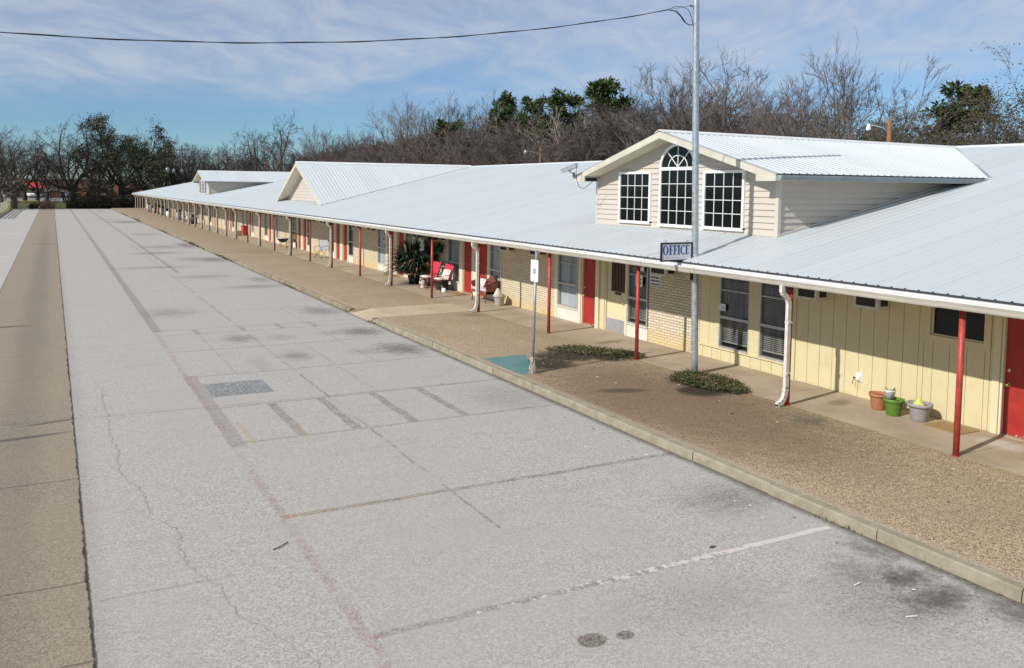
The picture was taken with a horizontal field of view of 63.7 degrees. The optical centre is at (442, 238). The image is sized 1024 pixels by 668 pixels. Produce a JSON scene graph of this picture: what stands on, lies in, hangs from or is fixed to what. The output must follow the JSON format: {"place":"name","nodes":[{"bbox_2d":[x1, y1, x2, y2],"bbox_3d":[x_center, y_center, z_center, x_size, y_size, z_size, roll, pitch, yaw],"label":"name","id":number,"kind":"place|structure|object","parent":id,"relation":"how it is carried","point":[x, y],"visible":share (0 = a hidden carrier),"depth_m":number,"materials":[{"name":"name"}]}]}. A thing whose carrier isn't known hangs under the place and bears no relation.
{"place":"outdoors","nodes":[
{"label":"outdoors","id":0,"kind":"place"},
{"bbox_2d":[0,206,11,215],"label":"grass verge","id":1,"kind":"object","parent":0,"point":[5,210],"depth_m":120.05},
{"bbox_2d":[0,138,30,203],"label":"bare tree","id":2,"kind":"object","parent":1,"relation":"on","point":[2,156],"visible":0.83,"depth_m":126.96,"materials":[{"name":"brown plant"}]},
{"bbox_2d":[0,125,64,208],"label":"bare tree","id":3,"kind":"object","parent":1,"relation":"on","point":[14,204],"visible":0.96,"depth_m":133.86,"materials":[{"name":"brown plant"}]},
{"bbox_2d":[0,209,38,291],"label":"driveway lane","id":4,"kind":"structure","parent":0,"point":[15,225],"depth_m":65.93,"materials":[{"name":"concrete"}]},
{"bbox_2d":[0,209,95,667],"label":"driveway strip","id":5,"kind":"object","parent":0,"point":[45,616],"visible":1,"depth_m":11.45,"materials":[{"name":"concrete"}]},
{"bbox_2d":[0,186,353,308],"bbox_3d":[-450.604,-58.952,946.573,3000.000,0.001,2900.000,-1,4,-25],"label":"ground","id":6,"kind":"structure","parent":0,"point":[22,206],"depth_m":153.21,"materials":[{"name":"green plant"}]},
{"bbox_2d":[4,138,55,202],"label":"bare tree","id":7,"kind":"object","parent":6,"relation":"on","point":[24,197],"visible":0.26,"depth_m":168.89,"materials":[{"name":"brown plant"}]},
{"bbox_2d":[0,141,85,204],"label":"bare tree","id":8,"kind":"object","parent":6,"relation":"on","point":[37,192],"visible":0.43,"depth_m":148.15,"materials":[{"name":"brown plant"}]},
{"bbox_2d":[31,137,76,201],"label":"bare tree","id":9,"kind":"object","parent":6,"relation":"on","point":[61,181],"visible":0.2,"depth_m":173.14,"materials":[{"name":"brown plant"}]},
{"bbox_2d":[22,138,88,203],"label":"bare tree","id":10,"kind":"object","parent":6,"relation":"on","point":[46,186],"visible":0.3,"depth_m":166.30,"materials":[{"name":"brown plant"}]},
{"bbox_2d":[7,114,126,201],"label":"bare tree","id":11,"kind":"object","parent":6,"relation":"on","point":[70,186],"visible":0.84,"depth_m":141.40,"materials":[{"name":"brown plant"}]},
{"bbox_2d":[63,193,85,208],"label":"bush","id":12,"kind":"object","parent":6,"relation":"on","point":[72,203],"visible":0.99,"depth_m":135.62,"materials":[{"name":"green plant"}]},
{"bbox_2d":[4,178,145,197],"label":"shop building","id":13,"kind":"structure","parent":6,"relation":"on","point":[116,188],"depth_m":225.84,"materials":[{"name":"brick"}]},
{"bbox_2d":[77,190,109,208],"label":"bush","id":14,"kind":"object","parent":6,"relation":"on","point":[96,199],"visible":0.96,"depth_m":137.05,"materials":[{"name":"green plant"}]},
{"bbox_2d":[72,146,130,194],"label":"bare tree","id":15,"kind":"object","parent":6,"relation":"on","point":[92,178],"visible":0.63,"depth_m":145.65,"materials":[{"name":"brown plant"}]},
{"bbox_2d":[64,129,139,192],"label":"bare tree","id":16,"kind":"object","parent":6,"relation":"on","point":[94,185],"visible":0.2,"depth_m":157.25,"materials":[{"name":"brown plant"}]},
{"bbox_2d":[98,190,125,208],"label":"bush","id":17,"kind":"object","parent":6,"relation":"on","point":[113,199],"visible":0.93,"depth_m":138.58,"materials":[{"name":"green plant"}]},
{"bbox_2d":[67,111,177,199],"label":"oak tree","id":18,"kind":"object","parent":6,"relation":"on","point":[106,139],"visible":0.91,"depth_m":146.29,"materials":[{"name":"green plant"}]},
{"bbox_2d":[112,134,181,202],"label":"oak tree","id":19,"kind":"object","parent":6,"relation":"on","point":[122,163],"visible":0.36,"depth_m":157.61,"materials":[{"name":"green plant"}]},
{"bbox_2d":[133,131,182,187],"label":"bare tree","id":20,"kind":"object","parent":6,"relation":"on","point":[157,154],"visible":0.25,"depth_m":167.86,"materials":[{"name":"brown plant"}]},
{"bbox_2d":[143,155,194,186],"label":"bare tree","id":21,"kind":"object","parent":6,"relation":"on","point":[178,172],"visible":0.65,"depth_m":156.82,"materials":[{"name":"brown plant"}]},
{"bbox_2d":[159,134,207,181],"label":"bare tree","id":22,"kind":"object","parent":6,"relation":"on","point":[190,158],"visible":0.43,"depth_m":176.84,"materials":[{"name":"brown plant"}]},
{"bbox_2d":[186,150,228,182],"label":"bare tree","id":23,"kind":"object","parent":6,"relation":"on","point":[209,167],"visible":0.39,"depth_m":173.02,"materials":[{"name":"brown plant"}]},
{"bbox_2d":[182,130,251,170],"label":"bare tree","id":24,"kind":"object","parent":6,"relation":"on","point":[226,154],"visible":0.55,"depth_m":185.24,"materials":[{"name":"brown plant"}]},
{"bbox_2d":[111,208,352,310],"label":"kerb","id":25,"kind":"structure","parent":6,"relation":"on","point":[315,294],"depth_m":36.51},
{"bbox_2d":[220,144,268,170],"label":"bare tree","id":26,"kind":"object","parent":6,"relation":"on","point":[243,165],"visible":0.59,"depth_m":177.33,"materials":[{"name":"brown plant"}]},
{"bbox_2d":[231,111,300,171],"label":"bare tree","id":27,"kind":"object","parent":6,"relation":"on","point":[262,161],"visible":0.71,"depth_m":179.09,"materials":[{"name":"brown plant"}]},
{"bbox_2d":[113,208,447,308],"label":"apron","id":28,"kind":"object","parent":6,"relation":"on","point":[354,291],"visible":1,"depth_m":38.09,"materials":[{"name":"concrete"}]},
{"bbox_2d":[280,124,342,165],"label":"bare tree","id":29,"kind":"object","parent":6,"relation":"on","point":[311,149],"visible":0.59,"depth_m":170.50,"materials":[{"name":"brown plant"}]},
{"bbox_2d":[320,122,367,161],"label":"bare tree","id":30,"kind":"object","parent":6,"relation":"on","point":[341,147],"visible":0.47,"depth_m":157.52,"materials":[{"name":"brown plant"}]},
{"bbox_2d":[351,129,421,162],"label":"bare tree","id":31,"kind":"object","parent":6,"relation":"on","point":[371,150],"visible":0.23,"depth_m":128.32,"materials":[{"name":"brown plant"}]},
{"bbox_2d":[357,92,451,162],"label":"bare tree","id":32,"kind":"object","parent":6,"relation":"on","point":[406,124],"visible":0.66,"depth_m":125.31,"materials":[{"name":"brown plant"}]},
{"bbox_2d":[380,125,432,163],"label":"bare tree","id":33,"kind":"object","parent":6,"relation":"on","point":[405,141],"visible":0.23,"depth_m":120.08,"materials":[{"name":"brown plant"}]},
{"bbox_2d":[424,118,462,161],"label":"pine tree","id":34,"kind":"object","parent":6,"relation":"on","point":[441,124],"visible":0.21,"depth_m":119.06,"materials":[{"name":"green plant"}]},
{"bbox_2d":[404,90,484,158],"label":"bare tree","id":35,"kind":"object","parent":6,"relation":"on","point":[448,118],"visible":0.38,"depth_m":122.16,"materials":[{"name":"brown plant"}]},
{"bbox_2d":[403,133,486,164],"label":"bare tree","id":36,"kind":"object","parent":6,"relation":"on","point":[440,163],"visible":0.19,"depth_m":109.85,"materials":[{"name":"brown plant"}]},
{"bbox_2d":[394,118,499,163],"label":"bare tree","id":37,"kind":"object","parent":6,"relation":"on","point":[404,147],"visible":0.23,"depth_m":114.59,"materials":[{"name":"brown plant"}]},
{"bbox_2d":[422,121,489,165],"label":"bare tree","id":38,"kind":"object","parent":6,"relation":"on","point":[472,146],"visible":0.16,"depth_m":111.46,"materials":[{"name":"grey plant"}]},
{"bbox_2d":[436,142,493,165],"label":"bare tree","id":39,"kind":"object","parent":6,"relation":"on","point":[457,163],"visible":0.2,"depth_m":100.53,"materials":[{"name":"brown plant"}]},
{"bbox_2d":[431,113,520,164],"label":"bare tree","id":40,"kind":"object","parent":6,"relation":"on","point":[460,151],"visible":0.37,"depth_m":104.41,"materials":[{"name":"brown plant"}]},
{"bbox_2d":[449,89,540,153],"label":"bare tree","id":41,"kind":"object","parent":6,"relation":"on","point":[471,115],"visible":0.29,"depth_m":114.11,"materials":[{"name":"brown plant"}]},
{"bbox_2d":[476,90,518,160],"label":"pine tree","id":42,"kind":"object","parent":6,"relation":"on","point":[506,99],"visible":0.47,"depth_m":107.30,"materials":[{"name":"green plant"}]},
{"bbox_2d":[464,118,545,165],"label":"vine covered tree","id":43,"kind":"object","parent":6,"relation":"on","point":[499,160],"visible":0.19,"depth_m":97.55,"materials":[{"name":"brown plant"}]},
{"bbox_2d":[466,127,559,165],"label":"bare tree","id":44,"kind":"object","parent":6,"relation":"on","point":[485,152],"visible":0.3,"depth_m":92.14,"materials":[{"name":"brown plant"}]},
{"bbox_2d":[453,103,586,139],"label":"bare tree","id":45,"kind":"object","parent":6,"relation":"on","point":[486,120],"visible":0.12,"depth_m":107.50,"materials":[{"name":"brown plant"}]},
{"bbox_2d":[481,99,571,155],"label":"bare tree","id":46,"kind":"object","parent":6,"relation":"on","point":[539,112],"visible":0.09,"depth_m":103.12,"materials":[{"name":"brown plant"}]},
{"bbox_2d":[513,93,550,154],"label":"pine tree","id":47,"kind":"object","parent":6,"relation":"on","point":[530,105],"visible":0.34,"depth_m":103.77,"materials":[{"name":"green plant"}]},
{"bbox_2d":[488,131,596,163],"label":"bare tree","id":48,"kind":"object","parent":6,"relation":"on","point":[535,158],"visible":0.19,"depth_m":83.84,"materials":[{"name":"brown plant"}]},
{"bbox_2d":[485,119,599,163],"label":"bare tree","id":49,"kind":"object","parent":6,"relation":"on","point":[520,145],"visible":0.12,"depth_m":95.14,"materials":[{"name":"brown plant"}]},
{"bbox_2d":[500,113,599,163],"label":"bare tree","id":50,"kind":"object","parent":6,"relation":"on","point":[538,140],"visible":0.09,"depth_m":90.43,"materials":[{"name":"brown plant"}]},
{"bbox_2d":[520,87,590,163],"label":"pine tree","id":51,"kind":"object","parent":6,"relation":"on","point":[555,101],"visible":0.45,"depth_m":92.40,"materials":[{"name":"green plant"}]},
{"bbox_2d":[513,114,621,163],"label":"bare tree","id":52,"kind":"object","parent":6,"relation":"on","point":[554,149],"visible":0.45,"depth_m":77.43,"materials":[{"name":"brown plant"}]},
{"bbox_2d":[515,92,624,160],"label":"bare tree","id":53,"kind":"object","parent":6,"relation":"on","point":[558,125],"visible":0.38,"depth_m":89.95,"materials":[{"name":"brown plant"}]},
{"bbox_2d":[531,100,650,162],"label":"bare tree","id":54,"kind":"object","parent":6,"relation":"on","point":[608,145],"visible":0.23,"depth_m":79.46,"materials":[{"name":"brown plant"}]},
{"bbox_2d":[574,76,644,160],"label":"pine tree","id":55,"kind":"object","parent":6,"relation":"on","point":[603,88],"visible":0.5,"depth_m":84.88,"materials":[{"name":"green plant"}]},
{"bbox_2d":[545,79,725,142],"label":"bare tree","id":56,"kind":"object","parent":6,"relation":"on","point":[606,122],"visible":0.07,"depth_m":91.01,"materials":[{"name":"brown plant"}]},
{"bbox_2d":[558,108,713,161],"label":"bare tree","id":57,"kind":"object","parent":6,"relation":"on","point":[581,130],"visible":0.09,"depth_m":79.26,"materials":[{"name":"brown plant"}]},
{"bbox_2d":[555,101,746,161],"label":"bare tree","id":58,"kind":"object","parent":6,"relation":"on","point":[638,129],"visible":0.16,"depth_m":76.51,"materials":[{"name":"brown plant"}]},
{"bbox_2d":[593,61,768,154],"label":"bare tree","id":59,"kind":"object","parent":6,"relation":"on","point":[660,95],"visible":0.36,"depth_m":78.30,"materials":[{"name":"grey plant"}]},
{"bbox_2d":[375,319,1023,603],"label":"kerb","id":60,"kind":"structure","parent":6,"relation":"on","point":[989,579],"depth_m":11.11,"materials":[{"name":"concrete"}]},
{"bbox_2d":[573,42,868,146],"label":"bare tree","id":61,"kind":"object","parent":6,"relation":"on","point":[722,112],"visible":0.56,"depth_m":71.90,"materials":[{"name":"brown plant"}]},
{"bbox_2d":[681,79,769,133],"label":"bare tree","id":62,"kind":"object","parent":6,"relation":"on","point":[723,109],"visible":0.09,"depth_m":79.14,"materials":[{"name":"brown plant"}]},
{"bbox_2d":[674,85,884,134],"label":"bare tree","id":63,"kind":"object","parent":6,"relation":"on","point":[739,108],"visible":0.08,"depth_m":84.40,"materials":[{"name":"brown plant"}]},
{"bbox_2d":[700,77,873,138],"bbox_3d":[27.430,-6.293,64.616,13.143,13.773,8.850,-1,4,-19],"label":"bare tree","id":64,"kind":"object","parent":6,"relation":"on","point":[783,111],"visible":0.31,"depth_m":63.02,"materials":[{"name":"grey plant"}]},
{"bbox_2d":[725,92,932,139],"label":"bare tree","id":65,"kind":"object","parent":6,"relation":"on","point":[798,116],"visible":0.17,"depth_m":67.00,"materials":[{"name":"brown plant"}]},
{"bbox_2d":[737,26,975,142],"bbox_3d":[26.756,-6.402,54.900,13.886,15.229,12.771,2,4,24],"label":"bare tree","id":66,"kind":"object","parent":6,"relation":"on","point":[843,95],"visible":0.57,"depth_m":55.00,"materials":[{"name":"brown plant"}]},
{"bbox_2d":[866,118,895,141],"bbox_3d":[24.939,-2.544,46.883,1.626,8.490,0.313,2,4,27],"label":"yard lamp","id":67,"kind":"object","parent":6,"relation":"on","point":[888,130],"visible":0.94,"depth_m":46.41,"materials":[{"name":"brown wood"}]},
{"bbox_2d":[799,95,973,143],"bbox_3d":[26.401,-3.684,50.619,12.334,10.358,11.005,3,4,35],"label":"vine covered tree","id":68,"kind":"object","parent":6,"relation":"on","point":[874,135],"visible":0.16,"depth_m":48.55,"materials":[{"name":"brown plant"}]},
{"bbox_2d":[810,96,991,142],"bbox_3d":[29.283,-3.876,53.337,12.468,10.470,11.125,0,4,-7],"label":"vine covered tree","id":69,"kind":"object","parent":6,"relation":"on","point":[909,117],"visible":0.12,"depth_m":50.75,"materials":[{"name":"brown plant"}]},
{"bbox_2d":[853,103,1023,145],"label":"bare tree","id":70,"kind":"object","parent":6,"relation":"on","point":[926,140],"visible":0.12,"depth_m":46.63,"materials":[{"name":"brown plant"}]},
{"bbox_2d":[912,80,1001,145],"bbox_3d":[32.454,-4.247,51.742,5.891,11.374,5.976,1,4,1],"label":"tree","id":71,"kind":"object","parent":6,"relation":"on","point":[946,89],"visible":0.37,"depth_m":50.61,"materials":[{"name":"green plant"}]},
{"bbox_2d":[896,41,1023,145],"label":"vine covered tree","id":72,"kind":"object","parent":6,"relation":"on","point":[993,124],"visible":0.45,"depth_m":41.88,"materials":[{"name":"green plant"}]},
{"bbox_2d":[921,117,1023,145],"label":"bare tree","id":73,"kind":"object","parent":6,"relation":"on","point":[968,140],"visible":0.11,"depth_m":39.95,"materials":[{"name":"brown plant"}]},
{"bbox_2d":[960,98,1023,142],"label":"bare tree","id":74,"kind":"object","parent":6,"relation":"on","point":[986,112],"visible":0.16,"depth_m":47.65,"materials":[{"name":"brown plant"}]},
{"bbox_2d":[348,303,470,322],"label":"walkway","id":75,"kind":"structure","parent":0,"point":[371,314],"depth_m":26.68,"materials":[{"name":"concrete"}]},
{"bbox_2d":[0,0,1023,185],"label":"sky","id":76,"kind":"structure","parent":0,"point":[201,93],"materials":[{"name":"blue"}]},
{"bbox_2d":[54,209,1023,667],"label":"parking lot","id":77,"kind":"structure","parent":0,"point":[410,503],"depth_m":10.14,"materials":[{"name":"concrete"}]},
{"bbox_2d":[101,387,319,667],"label":"pavement crack","id":78,"kind":"object","parent":77,"relation":"on","point":[185,554],"visible":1,"depth_m":9.05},
{"bbox_2d":[121,213,1014,601],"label":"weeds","id":79,"kind":"object","parent":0,"point":[583,415],"visible":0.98,"depth_m":27.15,"materials":[{"name":"green plant"}]},
{"bbox_2d":[136,208,1023,475],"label":"sidewalk","id":80,"kind":"structure","parent":0,"point":[994,450],"depth_m":17.37,"materials":[{"name":"concrete"}]},
{"bbox_2d":[379,236,440,283],"bbox_3d":[-1.202,0.854,33.794,2.968,2.082,2.955,3,4,29],"label":"potted plant","id":81,"kind":"object","parent":80,"relation":"on","point":[414,266],"visible":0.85,"depth_m":33.30,"materials":[{"name":"green plant"}]},
{"bbox_2d":[412,235,438,286],"bbox_3d":[-0.574,0.887,32.942,1.448,2.135,1.596,-1,4,-25],"label":"potted plant","id":82,"kind":"object","parent":80,"relation":"on","point":[427,252],"visible":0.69,"depth_m":32.97,"materials":[{"name":"green plant"}]},
{"bbox_2d":[471,275,499,302],"bbox_3d":[1.500,1.776,28.949,0.600,0.906,1.150,-1,4,-25],"label":"settee","id":83,"kind":"object","parent":80,"relation":"on","point":[491,285],"visible":0.84,"depth_m":28.55,"materials":[{"name":"brown wood"}]},
{"bbox_2d":[132,129,1023,456],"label":"motel","id":84,"kind":"structure","parent":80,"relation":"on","point":[860,269],"depth_m":19.61,"materials":[{"name":"metal"}]},
{"bbox_2d":[377,229,384,263],"bbox_3d":[-2.858,0.245,38.944,0.145,1.928,1.000,-1,4,-25],"label":"window","id":85,"kind":"structure","parent":84,"relation":"in","point":[381,248],"depth_m":39.25,"materials":[{"name":"glass"}]},
{"bbox_2d":[448,239,459,281],"bbox_3d":[0.468,0.711,31.960,0.145,1.928,1.000,-1,4,-25],"label":"window","id":86,"kind":"structure","parent":84,"relation":"in","point":[455,244],"depth_m":32.07,"materials":[{"name":"glass"}]},
{"bbox_2d":[463,241,471,292],"bbox_3d":[0.976,1.032,30.930,0.131,2.075,0.710,-1,4,-25],"label":"door","id":87,"kind":"structure","parent":84,"relation":"in","point":[468,249],"depth_m":31.00,"materials":[{"name":"wood"}]},
{"bbox_2d":[480,244,486,296],"bbox_3d":[1.491,1.104,29.849,0.131,2.075,0.650,-1,4,-25],"label":"door","id":88,"kind":"structure","parent":84,"relation":"in","point":[483,269],"depth_m":29.88,"materials":[{"name":"red metal"}]},
{"bbox_2d":[490,245,500,288],"bbox_3d":[1.895,0.901,28.962,0.145,1.908,0.770,-1,4,-25],"label":"window","id":89,"kind":"structure","parent":84,"relation":"in","point":[495,255],"depth_m":29.14,"materials":[{"name":"glass"}]},
{"bbox_2d":[557,254,578,308],"bbox_3d":[3.828,1.157,24.901,0.145,1.878,1.060,-1,4,-25],"label":"window","id":90,"kind":"structure","parent":84,"relation":"in","point":[567,265],"depth_m":25.04,"materials":[{"name":"glass"}]},
{"bbox_2d":[582,258,595,325],"bbox_3d":[4.300,1.498,23.950,0.131,2.075,0.660,-1,4,-25],"label":"door","id":91,"kind":"structure","parent":84,"relation":"in","point":[589,264],"depth_m":24.01,"materials":[{"name":"red metal"}]},
{"bbox_2d":[607,261,625,332],"bbox_3d":[4.832,1.572,22.833,0.131,2.075,0.840,-1,4,-25],"label":"door","id":92,"kind":"structure","parent":84,"relation":"in","point":[616,271],"depth_m":22.85,"materials":[{"name":"yellow paint"}]},
{"bbox_2d":[627,264,649,326],"bbox_3d":[5.260,1.370,21.936,0.180,1.908,0.820,-1,4,-25],"label":"window","id":93,"kind":"structure","parent":84,"relation":"in","point":[632,269],"depth_m":22.00,"materials":[{"name":"glass"}]},
{"bbox_2d":[718,277,750,353],"bbox_3d":[6.738,1.602,18.832,0.180,1.958,0.930,-1,4,-25],"label":"window","id":94,"kind":"structure","parent":84,"relation":"in","point":[734,321],"depth_m":18.93,"materials":[{"name":"glass"}]},
{"bbox_2d":[758,283,787,362],"bbox_3d":[7.233,1.672,17.791,0.180,1.958,0.820,-1,4,-25],"label":"window","id":95,"kind":"structure","parent":84,"relation":"in","point":[773,307],"depth_m":17.96,"materials":[{"name":"glass"}]},
{"bbox_2d":[923,306,992,351],"bbox_3d":[8.929,1.395,14.197,0.100,0.928,1.160,-1,4,-25],"label":"window","id":96,"kind":"structure","parent":84,"relation":"in","point":[941,325],"depth_m":14.27,"materials":[{"name":"black glass"}]},
{"bbox_2d":[1002,317,1023,438],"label":"door","id":97,"kind":"structure","parent":84,"relation":"in","point":[1013,411],"depth_m":13.41,"materials":[{"name":"red metal"}]},
{"bbox_2d":[690,0,698,374],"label":"light pole","id":98,"kind":"object","parent":80,"relation":"on","point":[695,222],"visible":0.89,"depth_m":17.48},
{"bbox_2d":[0,6,692,43],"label":"overhead cable","id":99,"kind":"object","parent":98,"relation":"attached to","point":[340,41],"visible":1,"depth_m":13.91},
{"bbox_2d":[660,241,692,261],"bbox_3d":[4.964,0.268,17.416,0.847,0.450,0.036,-1,4,-25],"label":"office sign","id":100,"kind":"object","parent":98,"relation":"attached to","point":[675,251],"visible":0.99,"depth_m":17.39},
{"bbox_2d":[869,391,884,410],"bbox_3d":[8.015,2.998,15.090,0.334,0.300,0.334,-1,4,-25],"label":"plant pot","id":101,"kind":"object","parent":80,"relation":"on","point":[877,401],"visible":0.82,"depth_m":15.00,"materials":[{"name":"ceramic"}]},
{"bbox_2d":[883,396,904,416],"bbox_3d":[8.079,3.023,14.700,0.344,0.300,0.344,-1,4,-25],"label":"plant pot","id":102,"kind":"object","parent":80,"relation":"on","point":[893,407],"visible":1,"depth_m":14.60,"materials":[{"name":"plastic"}]},
{"bbox_2d":[906,400,932,421],"bbox_3d":[8.354,3.041,14.378,0.412,0.310,0.412,-1,4,-25],"label":"plant pot","id":103,"kind":"object","parent":80,"relation":"on","point":[919,413],"visible":0.94,"depth_m":14.26,"materials":[{"name":"ceramic"}]},
{"bbox_2d":[923,421,979,434],"bbox_3d":[8.630,3.218,13.933,0.530,0.012,0.640,-1,4,-25],"label":"doormat","id":104,"kind":"object","parent":80,"relation":"on","point":[945,426],"visible":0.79,"depth_m":13.92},
{"bbox_2d":[376,311,1023,584],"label":"apron","id":105,"kind":"object","parent":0,"point":[904,487],"visible":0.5,"depth_m":12.94,"materials":[{"name":"concrete"}]},
{"bbox_2d":[529,250,537,373],"bbox_3d":[1.973,1.614,17.757,0.176,2.711,0.247,1,4,10],"label":"accessible parking sign","id":106,"kind":"object","parent":105,"relation":"on","point":[534,278],"visible":1,"depth_m":17.74,"materials":[{"name":"grey metal"}]},
{"bbox_2d":[545,343,645,358],"bbox_3d":[3.773,2.741,20.101,2.475,0.097,1.056,2,4,25],"label":"ground cover","id":107,"kind":"object","parent":105,"relation":"on","point":[601,350],"visible":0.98,"depth_m":20.08,"materials":[{"name":"green plant"}]},
{"bbox_2d":[669,368,750,394],"bbox_3d":[5.489,2.929,16.967,1.320,0.145,2.069,-1,4,-25],"label":"ground cover","id":108,"kind":"object","parent":105,"relation":"on","point":[727,384],"visible":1,"depth_m":16.86,"materials":[{"name":"green plant"}]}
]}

